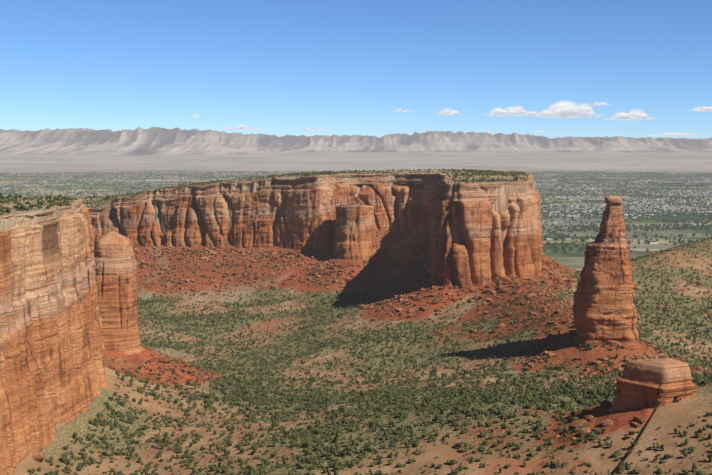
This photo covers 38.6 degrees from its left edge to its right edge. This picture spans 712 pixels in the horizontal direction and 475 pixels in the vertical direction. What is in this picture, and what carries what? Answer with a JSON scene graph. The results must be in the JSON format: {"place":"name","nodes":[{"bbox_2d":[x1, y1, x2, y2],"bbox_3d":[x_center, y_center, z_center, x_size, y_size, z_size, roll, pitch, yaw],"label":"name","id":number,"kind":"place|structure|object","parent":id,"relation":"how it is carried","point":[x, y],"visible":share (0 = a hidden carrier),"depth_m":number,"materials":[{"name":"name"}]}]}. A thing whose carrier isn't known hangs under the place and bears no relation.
{"place":"outdoors","nodes":[
{"label":"outdoors","id":0,"kind":"place"},
{"bbox_2d":[0,197,107,474],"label":"cliff","id":1,"kind":"structure","parent":0,"point":[53,355],"depth_m":696.05,"materials":[{"name":"brown stone"}]},
{"bbox_2d":[0,126,711,474],"bbox_3d":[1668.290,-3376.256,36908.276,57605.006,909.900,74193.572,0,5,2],"label":"terrain","id":2,"kind":"structure","parent":0,"point":[153,149],"depth_m":1310.85,"materials":[{"name":"brown soil"}]},
{"bbox_2d":[94,231,142,354],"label":"pillar","id":3,"kind":"structure","parent":2,"relation":"on","point":[115,268],"depth_m":948.11,"materials":[{"name":"brown stone"}]},
{"bbox_2d":[77,170,543,288],"bbox_3d":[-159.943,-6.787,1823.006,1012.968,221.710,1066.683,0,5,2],"label":"mesa cliff","id":4,"kind":"structure","parent":2,"relation":"on","point":[424,205],"depth_m":1742.73,"materials":[{"name":"brown stone"}]},
{"bbox_2d":[333,203,376,259],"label":"rock pillar","id":5,"kind":"structure","parent":2,"relation":"on","point":[355,237],"depth_m":1635.36,"materials":[{"name":"brown stone"}]},
{"bbox_2d":[0,193,711,474],"bbox_3d":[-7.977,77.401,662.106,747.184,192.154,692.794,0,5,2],"label":"shrubs","id":6,"kind":"object","parent":2,"relation":"on","point":[538,393],"visible":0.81,"depth_m":720.39,"materials":[{"name":"green plant"}]},
{"bbox_2d":[0,171,711,252],"bbox_3d":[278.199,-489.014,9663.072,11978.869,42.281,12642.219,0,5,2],"label":"valley trees","id":7,"kind":"object","parent":2,"relation":"on","point":[594,226],"visible":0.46,"depth_m":9167.51,"materials":[{"name":"green plant"}]},
{"bbox_2d":[2,175,711,244],"bbox_3d":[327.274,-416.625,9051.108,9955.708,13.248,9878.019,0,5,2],"label":"town buildings","id":8,"kind":"structure","parent":2,"relation":"on","point":[604,206],"depth_m":7572.48,"materials":[{"name":"grey"}]},
{"bbox_2d":[4,177,711,474],"bbox_3d":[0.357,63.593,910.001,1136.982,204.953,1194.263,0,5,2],"label":"bushes","id":9,"kind":"object","parent":2,"relation":"on","point":[359,444],"visible":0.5,"depth_m":922.50,"materials":[{"name":"green plant"}]},
{"bbox_2d":[32,229,711,464],"bbox_3d":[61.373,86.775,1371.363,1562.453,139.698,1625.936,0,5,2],"label":"boulders","id":10,"kind":"object","parent":2,"relation":"on","point":[584,431],"visible":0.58,"depth_m":1344.50,"materials":[{"name":"brown stone"}]},
{"bbox_2d":[74,168,711,378],"bbox_3d":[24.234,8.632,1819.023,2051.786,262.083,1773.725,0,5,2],"label":"shrubs","id":11,"kind":"object","parent":2,"relation":"on","point":[475,172],"visible":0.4,"depth_m":1273.67,"materials":[{"name":"green plant"}]},
{"bbox_2d":[573,195,638,349],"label":"monument","id":12,"kind":"object","parent":2,"relation":"on","point":[604,311],"visible":0.92,"depth_m":937.75,"materials":[{"name":"brown stone"}]},
{"bbox_2d":[606,357,696,411],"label":"outcrop","id":13,"kind":"object","parent":2,"relation":"on","point":[654,383],"visible":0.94,"depth_m":580.62,"materials":[{"name":"brown stone"}]},
{"bbox_2d":[0,0,711,138],"label":"sky","id":14,"kind":"structure","parent":0,"point":[279,68],"materials":[{"name":"blue"}]},
{"bbox_2d":[192,100,711,136],"bbox_3d":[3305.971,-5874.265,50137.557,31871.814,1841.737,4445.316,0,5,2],"label":"cloud","id":15,"kind":"structure","parent":0,"point":[561,109],"depth_m":50082.90,"materials":[{"name":"white"}]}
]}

